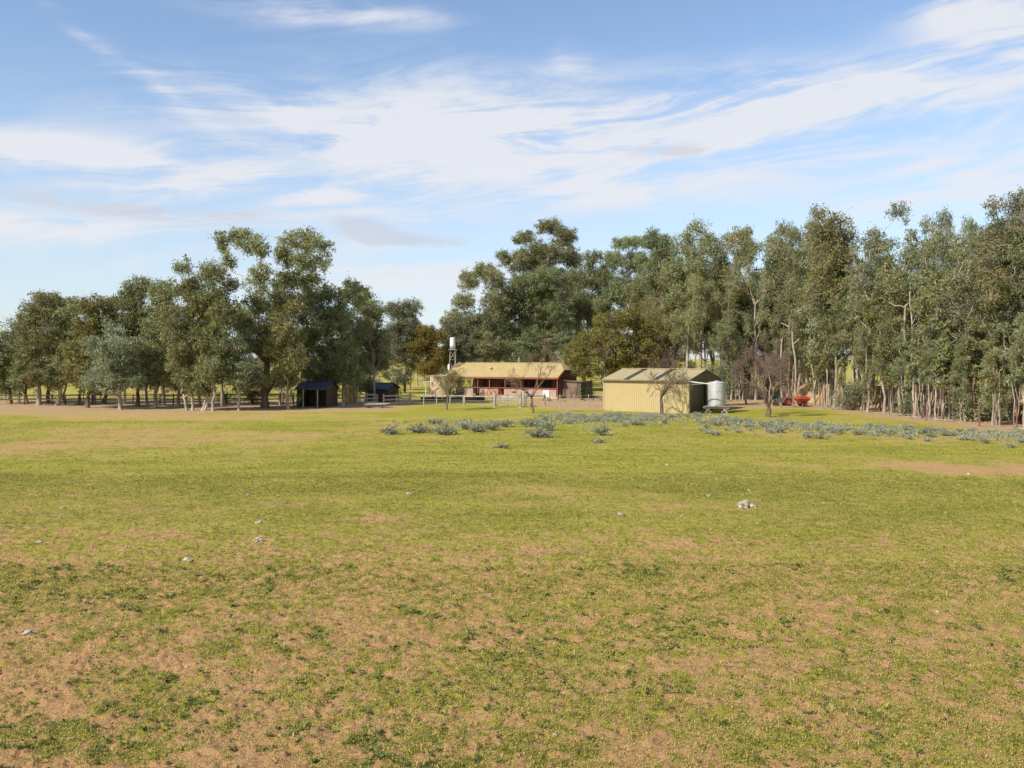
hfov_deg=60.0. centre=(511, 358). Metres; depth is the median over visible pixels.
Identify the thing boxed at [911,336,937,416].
gum tree
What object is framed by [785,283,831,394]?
gum tree
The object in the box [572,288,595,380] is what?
gum tree
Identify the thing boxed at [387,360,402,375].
gum tree
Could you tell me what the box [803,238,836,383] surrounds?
gum tree
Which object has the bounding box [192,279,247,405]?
gum tree
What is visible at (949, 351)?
sapling
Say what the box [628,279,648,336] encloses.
gum tree
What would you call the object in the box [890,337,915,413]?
gum tree
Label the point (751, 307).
gum tree
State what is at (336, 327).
gum tree
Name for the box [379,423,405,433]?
thistle
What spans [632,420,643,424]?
thistle
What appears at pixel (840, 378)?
sapling
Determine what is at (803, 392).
earth bank
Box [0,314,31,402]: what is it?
gum tree
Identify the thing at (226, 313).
gum tree
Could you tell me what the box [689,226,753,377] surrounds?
gum tree
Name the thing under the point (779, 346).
bare tree
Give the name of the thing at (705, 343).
gum tree
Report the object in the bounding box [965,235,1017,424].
gum tree
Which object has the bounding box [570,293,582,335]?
gum tree
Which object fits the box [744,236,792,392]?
gum tree
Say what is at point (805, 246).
gum tree
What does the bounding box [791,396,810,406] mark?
seed spreader
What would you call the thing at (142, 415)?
ground
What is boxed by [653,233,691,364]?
gum tree
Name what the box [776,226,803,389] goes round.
gum tree
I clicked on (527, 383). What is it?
window
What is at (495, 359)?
gum tree
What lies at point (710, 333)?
gum tree
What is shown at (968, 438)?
thistle
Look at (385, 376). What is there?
gum tree
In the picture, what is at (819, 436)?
thistle
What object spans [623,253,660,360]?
gum tree
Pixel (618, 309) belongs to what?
gum tree
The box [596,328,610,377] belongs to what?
gum tree
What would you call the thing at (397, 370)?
gum tree
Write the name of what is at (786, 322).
gum tree
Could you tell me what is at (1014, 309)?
gum tree
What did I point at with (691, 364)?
gum tree
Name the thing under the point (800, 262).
gum tree
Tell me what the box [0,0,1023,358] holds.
sky
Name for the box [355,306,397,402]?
gum tree
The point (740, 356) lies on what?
gum tree
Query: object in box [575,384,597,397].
shrub
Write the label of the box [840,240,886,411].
gum tree
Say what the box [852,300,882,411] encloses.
gum tree
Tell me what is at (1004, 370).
gum tree
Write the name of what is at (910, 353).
sapling
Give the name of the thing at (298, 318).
gum tree
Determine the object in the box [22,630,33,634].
stone
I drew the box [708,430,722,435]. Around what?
thistle
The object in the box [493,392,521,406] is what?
farm gate
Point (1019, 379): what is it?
sapling
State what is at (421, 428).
thistle
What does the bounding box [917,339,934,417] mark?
sapling
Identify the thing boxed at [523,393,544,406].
wire fence
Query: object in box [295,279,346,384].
gum tree
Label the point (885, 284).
gum tree
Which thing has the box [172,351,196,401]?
gum tree
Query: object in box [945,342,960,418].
sapling
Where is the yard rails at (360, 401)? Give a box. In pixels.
[359,394,377,404]
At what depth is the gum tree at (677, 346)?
114.54 m
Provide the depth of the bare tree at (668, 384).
73.43 m
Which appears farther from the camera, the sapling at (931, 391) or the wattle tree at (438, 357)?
the wattle tree at (438, 357)
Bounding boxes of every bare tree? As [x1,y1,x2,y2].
[504,346,563,412]
[529,338,561,361]
[642,345,673,367]
[643,357,692,413]
[729,342,797,416]
[730,344,763,404]
[762,339,792,395]
[779,387,792,407]
[787,386,799,407]
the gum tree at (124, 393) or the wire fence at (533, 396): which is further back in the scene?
the gum tree at (124, 393)
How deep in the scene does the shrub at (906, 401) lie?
71.91 m
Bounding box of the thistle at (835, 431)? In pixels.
[830,429,840,433]
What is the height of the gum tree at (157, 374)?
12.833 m
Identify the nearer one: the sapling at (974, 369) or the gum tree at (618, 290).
the sapling at (974, 369)
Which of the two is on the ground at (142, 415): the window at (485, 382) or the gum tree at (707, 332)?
the gum tree at (707, 332)
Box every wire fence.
[410,394,463,405]
[464,395,494,405]
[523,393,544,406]
[545,394,602,405]
[979,404,1017,429]
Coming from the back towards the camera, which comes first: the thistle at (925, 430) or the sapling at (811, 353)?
the sapling at (811, 353)
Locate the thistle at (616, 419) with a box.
[609,415,621,421]
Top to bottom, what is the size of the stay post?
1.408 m
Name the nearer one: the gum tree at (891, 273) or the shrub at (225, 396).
the gum tree at (891, 273)
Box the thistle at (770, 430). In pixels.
[764,428,776,432]
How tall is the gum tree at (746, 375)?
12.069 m
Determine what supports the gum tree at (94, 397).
on the ground at (142, 415)
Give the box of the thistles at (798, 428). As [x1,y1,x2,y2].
[375,412,1023,444]
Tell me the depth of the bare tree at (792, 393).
84.11 m
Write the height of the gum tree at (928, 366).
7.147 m
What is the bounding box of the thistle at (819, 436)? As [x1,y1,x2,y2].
[814,433,825,437]
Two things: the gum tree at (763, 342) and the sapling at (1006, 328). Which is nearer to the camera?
the sapling at (1006, 328)
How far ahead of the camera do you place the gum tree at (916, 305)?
69.67 m
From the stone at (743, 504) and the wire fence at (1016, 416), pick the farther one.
the wire fence at (1016, 416)
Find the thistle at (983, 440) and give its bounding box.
[979,438,992,442]
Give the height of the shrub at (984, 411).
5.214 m
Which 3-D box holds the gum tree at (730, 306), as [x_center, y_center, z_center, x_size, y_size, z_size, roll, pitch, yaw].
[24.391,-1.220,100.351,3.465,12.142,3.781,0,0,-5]
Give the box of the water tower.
[448,337,456,392]
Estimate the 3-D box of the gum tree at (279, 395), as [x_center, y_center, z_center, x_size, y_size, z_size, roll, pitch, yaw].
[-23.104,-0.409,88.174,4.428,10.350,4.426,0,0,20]
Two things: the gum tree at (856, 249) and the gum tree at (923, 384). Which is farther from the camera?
the gum tree at (856, 249)
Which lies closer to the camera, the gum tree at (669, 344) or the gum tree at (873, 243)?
the gum tree at (873, 243)
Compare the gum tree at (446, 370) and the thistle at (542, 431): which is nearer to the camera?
the thistle at (542, 431)
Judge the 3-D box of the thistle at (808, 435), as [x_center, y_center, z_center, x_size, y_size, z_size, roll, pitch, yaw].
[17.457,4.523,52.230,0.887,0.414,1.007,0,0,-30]
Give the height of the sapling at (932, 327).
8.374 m
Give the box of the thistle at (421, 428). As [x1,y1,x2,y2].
[406,421,432,432]
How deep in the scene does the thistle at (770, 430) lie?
55.66 m
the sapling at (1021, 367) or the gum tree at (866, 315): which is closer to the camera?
the sapling at (1021, 367)
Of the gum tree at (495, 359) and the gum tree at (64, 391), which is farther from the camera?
the gum tree at (495, 359)
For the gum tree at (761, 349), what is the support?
on the ground at (142, 415)
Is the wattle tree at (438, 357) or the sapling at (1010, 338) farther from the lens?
the wattle tree at (438, 357)
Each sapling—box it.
[805,337,830,406]
[805,342,829,406]
[815,321,837,407]
[833,356,847,405]
[838,333,852,406]
[850,327,870,405]
[851,338,871,409]
[851,362,864,408]
[866,334,899,413]
[870,344,899,410]
[873,331,898,410]
[878,356,899,411]
[891,326,933,417]
[900,338,934,417]
[904,324,919,412]
[910,313,950,417]
[914,314,954,418]
[916,323,932,404]
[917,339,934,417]
[930,336,949,418]
[930,342,960,419]
[931,329,961,418]
[945,335,960,416]
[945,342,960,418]
[946,310,967,414]
[947,342,963,419]
[957,318,984,421]
[959,327,982,420]
[960,330,989,393]
[963,324,988,418]
[977,339,1013,422]
[981,353,1004,424]
[984,310,1017,424]
[985,348,1011,425]
[986,312,1023,426]
[1003,340,1023,413]
[1004,323,1023,415]
[1008,316,1022,423]
[1018,339,1023,390]
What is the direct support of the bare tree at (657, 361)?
on the ground at (142, 415)
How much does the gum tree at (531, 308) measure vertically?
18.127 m
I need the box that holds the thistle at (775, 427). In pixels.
[773,424,787,430]
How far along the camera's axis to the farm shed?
78.39 m
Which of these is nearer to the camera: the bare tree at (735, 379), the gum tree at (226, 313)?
the gum tree at (226, 313)
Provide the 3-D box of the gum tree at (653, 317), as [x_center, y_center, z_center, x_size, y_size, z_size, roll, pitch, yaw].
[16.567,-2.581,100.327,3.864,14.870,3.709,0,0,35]
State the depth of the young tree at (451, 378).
79.68 m
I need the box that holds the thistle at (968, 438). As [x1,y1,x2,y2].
[961,436,976,439]
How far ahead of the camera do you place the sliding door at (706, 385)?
79.11 m
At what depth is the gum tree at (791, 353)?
92.95 m
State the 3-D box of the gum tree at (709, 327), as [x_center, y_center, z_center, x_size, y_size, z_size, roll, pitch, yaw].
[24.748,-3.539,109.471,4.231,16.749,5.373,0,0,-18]
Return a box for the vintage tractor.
[772,397,791,405]
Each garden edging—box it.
[420,397,484,400]
[488,397,530,399]
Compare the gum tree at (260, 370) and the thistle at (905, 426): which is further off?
the gum tree at (260, 370)
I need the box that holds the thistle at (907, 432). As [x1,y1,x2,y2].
[901,430,914,434]
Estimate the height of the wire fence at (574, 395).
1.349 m
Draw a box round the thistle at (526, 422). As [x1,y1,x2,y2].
[517,416,546,426]
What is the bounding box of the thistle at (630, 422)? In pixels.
[626,418,639,424]
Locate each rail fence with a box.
[0,393,278,404]
[282,393,293,404]
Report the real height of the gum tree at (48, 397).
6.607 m
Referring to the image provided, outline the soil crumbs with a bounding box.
[0,496,1023,767]
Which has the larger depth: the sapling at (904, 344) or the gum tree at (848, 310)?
the gum tree at (848, 310)
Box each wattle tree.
[402,324,451,393]
[554,306,665,383]
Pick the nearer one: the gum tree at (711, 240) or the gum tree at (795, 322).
the gum tree at (795, 322)
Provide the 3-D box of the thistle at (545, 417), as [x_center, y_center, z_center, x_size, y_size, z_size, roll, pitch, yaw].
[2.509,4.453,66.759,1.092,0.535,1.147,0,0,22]
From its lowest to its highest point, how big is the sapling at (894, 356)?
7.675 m
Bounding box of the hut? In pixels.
[368,382,400,401]
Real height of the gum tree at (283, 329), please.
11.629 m
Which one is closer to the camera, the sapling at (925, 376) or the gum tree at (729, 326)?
the sapling at (925, 376)
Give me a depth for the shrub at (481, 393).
96.95 m
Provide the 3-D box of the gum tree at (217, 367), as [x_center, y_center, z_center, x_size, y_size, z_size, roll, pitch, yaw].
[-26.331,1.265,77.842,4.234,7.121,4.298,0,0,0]
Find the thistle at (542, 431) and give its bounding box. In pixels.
[524,424,555,436]
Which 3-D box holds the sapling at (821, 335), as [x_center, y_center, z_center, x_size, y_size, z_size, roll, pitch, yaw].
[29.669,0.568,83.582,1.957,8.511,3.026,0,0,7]
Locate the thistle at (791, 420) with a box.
[781,419,797,424]
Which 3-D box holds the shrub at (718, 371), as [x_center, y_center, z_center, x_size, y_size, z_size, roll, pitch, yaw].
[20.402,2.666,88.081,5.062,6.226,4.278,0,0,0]
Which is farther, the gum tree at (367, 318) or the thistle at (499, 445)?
the gum tree at (367, 318)
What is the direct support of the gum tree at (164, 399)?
on the ground at (142, 415)
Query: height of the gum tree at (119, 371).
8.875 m
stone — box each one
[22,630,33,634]
[182,557,191,561]
[253,537,262,541]
[736,500,749,507]
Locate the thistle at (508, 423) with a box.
[496,419,514,426]
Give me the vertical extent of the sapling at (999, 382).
5.536 m
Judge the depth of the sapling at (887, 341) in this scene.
74.23 m
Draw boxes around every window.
[482,379,492,386]
[500,379,511,388]
[522,379,535,387]
[542,380,552,387]
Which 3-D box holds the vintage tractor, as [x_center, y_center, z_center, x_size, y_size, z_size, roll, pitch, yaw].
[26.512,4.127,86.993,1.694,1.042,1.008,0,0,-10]
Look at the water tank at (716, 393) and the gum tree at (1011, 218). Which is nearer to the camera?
the gum tree at (1011, 218)
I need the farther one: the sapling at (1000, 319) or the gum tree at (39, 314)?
the gum tree at (39, 314)
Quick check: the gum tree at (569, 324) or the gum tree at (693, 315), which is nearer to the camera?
the gum tree at (693, 315)
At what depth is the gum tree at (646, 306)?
107.03 m
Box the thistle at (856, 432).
[849,428,864,434]
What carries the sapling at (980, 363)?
on the ground at (142, 415)
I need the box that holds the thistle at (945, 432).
[936,428,953,434]
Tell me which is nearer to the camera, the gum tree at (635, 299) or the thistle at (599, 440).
the thistle at (599, 440)
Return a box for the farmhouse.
[445,358,592,398]
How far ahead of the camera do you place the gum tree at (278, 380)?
103.27 m
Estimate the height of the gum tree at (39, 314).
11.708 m
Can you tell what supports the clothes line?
on the ground at (142, 415)
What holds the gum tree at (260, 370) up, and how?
on the ground at (142, 415)
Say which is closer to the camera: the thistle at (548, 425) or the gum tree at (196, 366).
the thistle at (548, 425)
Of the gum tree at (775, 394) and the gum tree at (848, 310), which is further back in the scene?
the gum tree at (775, 394)
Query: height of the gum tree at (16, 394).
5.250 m
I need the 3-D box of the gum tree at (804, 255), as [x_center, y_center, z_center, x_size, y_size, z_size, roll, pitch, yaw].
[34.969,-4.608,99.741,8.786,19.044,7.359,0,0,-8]
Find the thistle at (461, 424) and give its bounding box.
[453,418,481,428]
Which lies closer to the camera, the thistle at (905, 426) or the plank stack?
the thistle at (905, 426)
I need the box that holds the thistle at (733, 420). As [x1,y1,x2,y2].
[725,417,739,421]
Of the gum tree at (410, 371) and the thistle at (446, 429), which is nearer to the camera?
the thistle at (446, 429)
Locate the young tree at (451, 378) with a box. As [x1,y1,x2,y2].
[431,366,465,409]
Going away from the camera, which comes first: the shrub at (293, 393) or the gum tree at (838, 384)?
the shrub at (293, 393)
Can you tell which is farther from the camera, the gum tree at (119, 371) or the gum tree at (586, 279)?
the gum tree at (586, 279)
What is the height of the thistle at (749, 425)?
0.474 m
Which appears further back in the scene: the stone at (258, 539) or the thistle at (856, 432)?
the thistle at (856, 432)
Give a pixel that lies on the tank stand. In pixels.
(724, 408)
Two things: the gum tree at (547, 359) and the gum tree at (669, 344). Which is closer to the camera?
the gum tree at (669, 344)
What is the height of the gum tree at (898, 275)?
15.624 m
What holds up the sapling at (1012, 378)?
on the ground at (142, 415)
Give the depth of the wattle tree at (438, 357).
115.54 m
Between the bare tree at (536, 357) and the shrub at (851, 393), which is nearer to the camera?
the shrub at (851, 393)
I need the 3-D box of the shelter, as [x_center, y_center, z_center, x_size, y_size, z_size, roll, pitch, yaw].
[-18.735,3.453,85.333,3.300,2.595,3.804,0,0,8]
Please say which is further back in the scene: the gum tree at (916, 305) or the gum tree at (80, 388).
the gum tree at (80, 388)
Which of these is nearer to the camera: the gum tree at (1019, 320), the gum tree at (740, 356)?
the gum tree at (1019, 320)
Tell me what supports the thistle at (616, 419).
on the ground at (142, 415)
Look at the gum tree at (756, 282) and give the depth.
102.98 m
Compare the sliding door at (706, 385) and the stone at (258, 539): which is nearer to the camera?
the stone at (258, 539)
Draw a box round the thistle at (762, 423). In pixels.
[753,419,770,426]
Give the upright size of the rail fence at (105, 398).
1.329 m
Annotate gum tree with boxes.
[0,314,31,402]
[4,288,77,404]
[5,353,35,403]
[6,327,26,402]
[7,390,24,401]
[32,351,56,402]
[33,296,89,405]
[51,350,66,403]
[52,291,127,407]
[75,300,96,403]
[75,315,148,409]
[87,313,111,403]
[99,294,121,402]
[110,274,157,406]
[113,305,130,403]
[127,291,160,404]
[129,276,185,407]
[135,315,161,398]
[150,254,227,410]
[157,284,176,404]
[160,355,169,397]
[166,289,196,405]
[168,364,190,396]
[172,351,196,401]
[185,257,251,410]
[188,266,208,405]
[190,355,200,396]
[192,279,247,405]
[192,332,235,411]
[208,225,335,407]
[210,334,268,410]
[233,297,250,405]
[251,356,263,393]
[257,287,311,408]
[257,357,275,396]
[261,307,301,404]
[273,360,289,398]
[291,291,315,381]
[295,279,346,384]
[311,333,332,380]
[317,289,352,361]
[322,275,369,405]
[345,285,393,400]
[348,294,368,403]
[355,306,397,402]
[368,325,393,381]
[382,296,427,392]
[386,361,403,381]
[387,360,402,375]
[406,352,418,388]
[436,320,450,373]
[438,315,483,369]
[440,260,515,391]
[480,304,498,361]
[489,262,578,362]
[494,215,583,359]
[534,298,558,361]
[554,292,577,364]
[561,320,578,368]
[564,249,616,380]
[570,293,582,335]
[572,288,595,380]
[572,316,591,380]
[589,296,623,364]
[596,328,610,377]
[599,234,652,337]
[613,305,630,333]
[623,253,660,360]
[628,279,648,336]
[632,225,682,360]
[637,295,666,366]
[642,270,674,367]
[645,286,672,366]
[648,313,671,365]
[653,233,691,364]
[658,214,716,367]
[661,273,707,367]
[667,309,683,367]
[670,229,729,368]
[674,270,703,368]
[679,268,714,366]
[687,270,712,368]
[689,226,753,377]
[696,234,731,365]
[703,268,722,369]
[707,281,740,377]
[709,237,752,397]
[716,295,743,399]
[719,227,781,398]
[726,305,754,399]
[729,303,752,399]
[730,248,751,395]
[733,302,751,398]
[736,300,760,398]
[737,286,775,397]
[739,224,774,399]
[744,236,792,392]
[753,287,777,385]
[757,301,779,396]
[758,316,780,399]
[759,218,797,395]
[762,264,790,397]
[765,219,804,397]
[768,244,829,389]
[768,254,811,390]
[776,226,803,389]
[776,323,804,396]
[780,273,809,404]
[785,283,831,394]
[790,238,817,384]
[791,239,851,382]
[793,278,834,406]
[796,202,862,405]
[796,219,821,381]
[802,269,848,389]
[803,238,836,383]
[807,328,839,405]
[811,250,852,406]
[822,294,862,408]
[831,258,874,396]
[834,292,877,409]
[835,275,867,409]
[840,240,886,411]
[843,230,881,407]
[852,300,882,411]
[856,264,905,412]
[857,200,917,409]
[857,251,895,396]
[864,257,908,403]
[866,248,933,406]
[867,280,910,412]
[878,228,921,413]
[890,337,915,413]
[892,275,926,389]
[899,234,946,415]
[904,269,950,416]
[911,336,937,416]
[912,206,956,404]
[916,249,962,413]
[917,225,971,418]
[918,330,951,418]
[929,265,970,415]
[934,250,984,420]
[945,272,989,413]
[946,214,990,383]
[946,334,972,421]
[960,275,1016,419]
[963,230,1011,389]
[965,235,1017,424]
[967,185,1023,420]
[975,320,1014,424]
[977,210,1009,387]
[987,208,1023,316]
[987,222,1021,390]
[989,225,1020,386]
[997,230,1023,350]
[1006,312,1023,429]
[1015,229,1023,301]
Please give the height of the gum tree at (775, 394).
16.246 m
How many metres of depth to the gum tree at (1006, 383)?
71.64 m
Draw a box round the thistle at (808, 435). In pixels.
[801,432,815,437]
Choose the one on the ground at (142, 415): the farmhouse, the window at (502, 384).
the farmhouse
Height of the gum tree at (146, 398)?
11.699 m
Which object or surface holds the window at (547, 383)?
in the farmhouse
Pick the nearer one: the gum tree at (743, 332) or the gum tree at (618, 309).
the gum tree at (743, 332)
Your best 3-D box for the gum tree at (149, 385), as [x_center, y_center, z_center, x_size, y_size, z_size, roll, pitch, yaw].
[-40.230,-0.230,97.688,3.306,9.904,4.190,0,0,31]
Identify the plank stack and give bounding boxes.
[364,403,389,407]
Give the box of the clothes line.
[417,381,431,396]
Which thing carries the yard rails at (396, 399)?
on the ground at (142, 415)
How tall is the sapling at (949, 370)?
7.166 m
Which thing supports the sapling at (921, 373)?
on the ground at (142, 415)
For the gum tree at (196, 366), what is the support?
on the ground at (142, 415)
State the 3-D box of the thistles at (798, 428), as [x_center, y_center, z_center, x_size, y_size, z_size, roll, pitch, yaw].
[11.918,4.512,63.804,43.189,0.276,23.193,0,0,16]
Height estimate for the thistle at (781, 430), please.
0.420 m
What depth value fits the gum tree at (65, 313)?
86.92 m
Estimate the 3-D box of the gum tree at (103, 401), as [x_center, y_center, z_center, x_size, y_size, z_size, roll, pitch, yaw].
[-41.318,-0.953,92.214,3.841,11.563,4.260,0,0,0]
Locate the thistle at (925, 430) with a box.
[918,427,933,432]
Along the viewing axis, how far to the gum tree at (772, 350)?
102.21 m
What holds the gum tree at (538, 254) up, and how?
on the ground at (142, 415)
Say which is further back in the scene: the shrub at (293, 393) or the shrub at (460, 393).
the shrub at (460, 393)
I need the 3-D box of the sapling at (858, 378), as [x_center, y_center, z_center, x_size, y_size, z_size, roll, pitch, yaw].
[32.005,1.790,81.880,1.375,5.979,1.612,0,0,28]
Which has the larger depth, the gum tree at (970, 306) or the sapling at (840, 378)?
the sapling at (840, 378)
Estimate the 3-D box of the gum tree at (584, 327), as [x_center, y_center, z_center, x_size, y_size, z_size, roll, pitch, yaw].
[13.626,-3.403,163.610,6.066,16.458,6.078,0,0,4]
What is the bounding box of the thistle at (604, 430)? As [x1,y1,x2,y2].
[587,424,613,434]
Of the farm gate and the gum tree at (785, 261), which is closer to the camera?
the farm gate
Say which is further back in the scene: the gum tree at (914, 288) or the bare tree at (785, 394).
the bare tree at (785, 394)
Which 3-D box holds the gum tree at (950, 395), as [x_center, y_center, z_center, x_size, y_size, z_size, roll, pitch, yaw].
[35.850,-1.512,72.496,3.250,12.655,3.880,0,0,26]
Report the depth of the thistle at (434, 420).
62.56 m
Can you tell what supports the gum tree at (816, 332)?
on the ground at (142, 415)
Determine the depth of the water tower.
111.66 m
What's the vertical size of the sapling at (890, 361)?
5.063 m
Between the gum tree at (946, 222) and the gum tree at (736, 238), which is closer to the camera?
the gum tree at (946, 222)
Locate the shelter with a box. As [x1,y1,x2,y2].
[294,381,339,407]
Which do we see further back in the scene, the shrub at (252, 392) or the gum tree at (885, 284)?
the shrub at (252, 392)
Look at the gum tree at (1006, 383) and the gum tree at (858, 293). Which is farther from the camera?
the gum tree at (858, 293)
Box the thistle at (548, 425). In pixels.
[537,419,560,428]
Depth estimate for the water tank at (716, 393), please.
76.34 m
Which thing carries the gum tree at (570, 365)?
on the ground at (142, 415)
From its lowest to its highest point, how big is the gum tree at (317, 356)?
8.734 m
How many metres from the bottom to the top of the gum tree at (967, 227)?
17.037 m
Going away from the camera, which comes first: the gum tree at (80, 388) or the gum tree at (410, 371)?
the gum tree at (80, 388)
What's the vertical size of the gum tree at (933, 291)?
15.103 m
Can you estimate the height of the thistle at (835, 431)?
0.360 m
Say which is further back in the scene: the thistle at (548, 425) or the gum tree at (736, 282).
the gum tree at (736, 282)
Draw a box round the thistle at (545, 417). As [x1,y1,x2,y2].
[538,415,551,420]
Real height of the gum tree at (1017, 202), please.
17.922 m
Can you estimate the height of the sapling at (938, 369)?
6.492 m
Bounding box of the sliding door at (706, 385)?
[705,384,714,409]
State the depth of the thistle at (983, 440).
49.00 m
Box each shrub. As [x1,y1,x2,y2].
[212,385,242,403]
[241,385,268,403]
[289,382,304,407]
[448,386,467,396]
[473,386,484,400]
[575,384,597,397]
[695,356,742,402]
[825,375,878,409]
[892,381,929,415]
[944,379,1022,421]
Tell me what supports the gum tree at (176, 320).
on the ground at (142, 415)
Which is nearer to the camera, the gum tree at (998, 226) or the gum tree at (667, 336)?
the gum tree at (998, 226)
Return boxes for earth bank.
[783,383,1022,419]
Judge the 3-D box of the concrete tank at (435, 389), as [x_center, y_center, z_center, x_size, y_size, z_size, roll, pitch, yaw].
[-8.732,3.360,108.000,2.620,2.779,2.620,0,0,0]
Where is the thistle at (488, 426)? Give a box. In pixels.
[480,420,502,429]
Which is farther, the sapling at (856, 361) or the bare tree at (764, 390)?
the sapling at (856, 361)
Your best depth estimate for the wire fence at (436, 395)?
87.85 m
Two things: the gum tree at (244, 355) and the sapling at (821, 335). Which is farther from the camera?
the gum tree at (244, 355)
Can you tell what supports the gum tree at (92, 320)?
on the ground at (142, 415)
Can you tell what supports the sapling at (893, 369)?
on the ground at (142, 415)
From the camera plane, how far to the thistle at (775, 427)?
56.38 m
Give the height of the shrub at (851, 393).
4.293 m
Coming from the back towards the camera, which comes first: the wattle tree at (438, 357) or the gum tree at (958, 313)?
the wattle tree at (438, 357)
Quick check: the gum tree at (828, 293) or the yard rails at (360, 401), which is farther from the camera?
the yard rails at (360, 401)
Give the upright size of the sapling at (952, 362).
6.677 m
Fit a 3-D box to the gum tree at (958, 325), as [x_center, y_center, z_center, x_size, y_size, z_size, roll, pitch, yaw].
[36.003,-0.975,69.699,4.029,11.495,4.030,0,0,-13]
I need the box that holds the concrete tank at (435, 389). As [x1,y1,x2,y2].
[430,375,450,396]
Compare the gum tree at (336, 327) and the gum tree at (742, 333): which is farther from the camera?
the gum tree at (742, 333)
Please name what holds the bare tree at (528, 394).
on the ground at (142, 415)
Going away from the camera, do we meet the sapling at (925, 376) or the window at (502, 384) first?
the sapling at (925, 376)
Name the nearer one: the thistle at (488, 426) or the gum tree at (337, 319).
the thistle at (488, 426)
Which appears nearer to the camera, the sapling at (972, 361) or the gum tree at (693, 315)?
the sapling at (972, 361)
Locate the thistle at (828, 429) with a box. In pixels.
[822,425,835,430]
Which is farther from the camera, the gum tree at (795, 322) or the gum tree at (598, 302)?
the gum tree at (598, 302)
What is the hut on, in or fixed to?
on the ground at (142, 415)
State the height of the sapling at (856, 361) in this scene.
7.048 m
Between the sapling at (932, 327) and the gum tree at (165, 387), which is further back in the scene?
the gum tree at (165, 387)
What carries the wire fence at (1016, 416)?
on the ground at (142, 415)
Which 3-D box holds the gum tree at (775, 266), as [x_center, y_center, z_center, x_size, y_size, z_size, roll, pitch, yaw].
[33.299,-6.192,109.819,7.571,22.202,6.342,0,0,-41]
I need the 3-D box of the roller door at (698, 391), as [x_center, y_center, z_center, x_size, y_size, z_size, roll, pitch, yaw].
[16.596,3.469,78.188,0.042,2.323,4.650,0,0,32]
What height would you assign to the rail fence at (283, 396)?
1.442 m
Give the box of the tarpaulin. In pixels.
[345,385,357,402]
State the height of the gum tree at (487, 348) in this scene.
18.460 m
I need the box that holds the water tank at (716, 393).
[707,381,725,409]
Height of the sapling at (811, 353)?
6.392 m
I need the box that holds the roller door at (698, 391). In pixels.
[691,384,704,411]
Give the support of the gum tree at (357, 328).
on the ground at (142, 415)
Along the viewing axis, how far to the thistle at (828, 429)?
56.64 m
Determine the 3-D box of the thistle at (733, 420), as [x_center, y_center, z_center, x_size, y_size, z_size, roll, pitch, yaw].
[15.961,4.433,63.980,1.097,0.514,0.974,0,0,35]
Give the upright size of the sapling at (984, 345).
6.707 m
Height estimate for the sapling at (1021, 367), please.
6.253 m
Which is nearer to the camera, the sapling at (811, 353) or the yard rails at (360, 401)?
the sapling at (811, 353)
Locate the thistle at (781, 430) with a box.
[771,427,786,431]
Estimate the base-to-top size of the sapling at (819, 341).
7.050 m
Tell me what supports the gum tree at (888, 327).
on the ground at (142, 415)
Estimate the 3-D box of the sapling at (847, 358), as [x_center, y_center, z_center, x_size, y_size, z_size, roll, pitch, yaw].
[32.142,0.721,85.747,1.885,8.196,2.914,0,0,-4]
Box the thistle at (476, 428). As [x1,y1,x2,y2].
[465,422,489,431]
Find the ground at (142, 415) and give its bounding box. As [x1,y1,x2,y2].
[0,359,1023,767]
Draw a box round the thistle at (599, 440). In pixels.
[591,438,605,442]
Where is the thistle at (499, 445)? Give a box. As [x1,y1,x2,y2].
[492,443,509,448]
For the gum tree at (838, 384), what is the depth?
90.17 m
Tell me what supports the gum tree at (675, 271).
on the ground at (142, 415)
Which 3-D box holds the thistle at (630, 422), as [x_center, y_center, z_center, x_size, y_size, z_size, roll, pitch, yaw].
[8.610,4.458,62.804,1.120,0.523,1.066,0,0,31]
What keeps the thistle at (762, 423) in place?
on the ground at (142, 415)
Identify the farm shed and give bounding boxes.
[602,368,721,413]
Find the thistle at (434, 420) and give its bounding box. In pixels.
[426,418,441,423]
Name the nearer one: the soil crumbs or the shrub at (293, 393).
the soil crumbs
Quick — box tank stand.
[703,405,729,412]
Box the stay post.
[524,394,533,406]
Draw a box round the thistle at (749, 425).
[742,422,755,427]
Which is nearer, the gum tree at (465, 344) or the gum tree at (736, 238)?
the gum tree at (736, 238)
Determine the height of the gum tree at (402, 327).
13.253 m
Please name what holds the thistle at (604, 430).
on the ground at (142, 415)
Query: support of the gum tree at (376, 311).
on the ground at (142, 415)
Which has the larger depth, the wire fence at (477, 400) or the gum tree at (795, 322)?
the gum tree at (795, 322)
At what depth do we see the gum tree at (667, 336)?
107.70 m
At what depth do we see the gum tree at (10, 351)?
91.87 m
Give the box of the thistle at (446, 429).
[430,421,460,434]
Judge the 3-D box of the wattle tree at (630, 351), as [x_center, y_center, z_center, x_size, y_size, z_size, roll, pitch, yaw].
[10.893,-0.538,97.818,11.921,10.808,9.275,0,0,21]
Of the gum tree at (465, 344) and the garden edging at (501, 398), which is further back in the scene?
the gum tree at (465, 344)
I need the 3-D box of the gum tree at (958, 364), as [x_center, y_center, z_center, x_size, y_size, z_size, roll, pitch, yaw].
[32.803,1.443,64.903,1.906,6.508,1.910,0,0,-35]
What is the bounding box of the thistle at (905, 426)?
[898,422,916,429]
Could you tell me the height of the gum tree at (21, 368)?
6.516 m
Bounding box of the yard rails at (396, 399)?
[383,393,410,405]
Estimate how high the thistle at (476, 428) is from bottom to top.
0.839 m
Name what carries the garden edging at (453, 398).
on the ground at (142, 415)
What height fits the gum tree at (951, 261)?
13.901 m

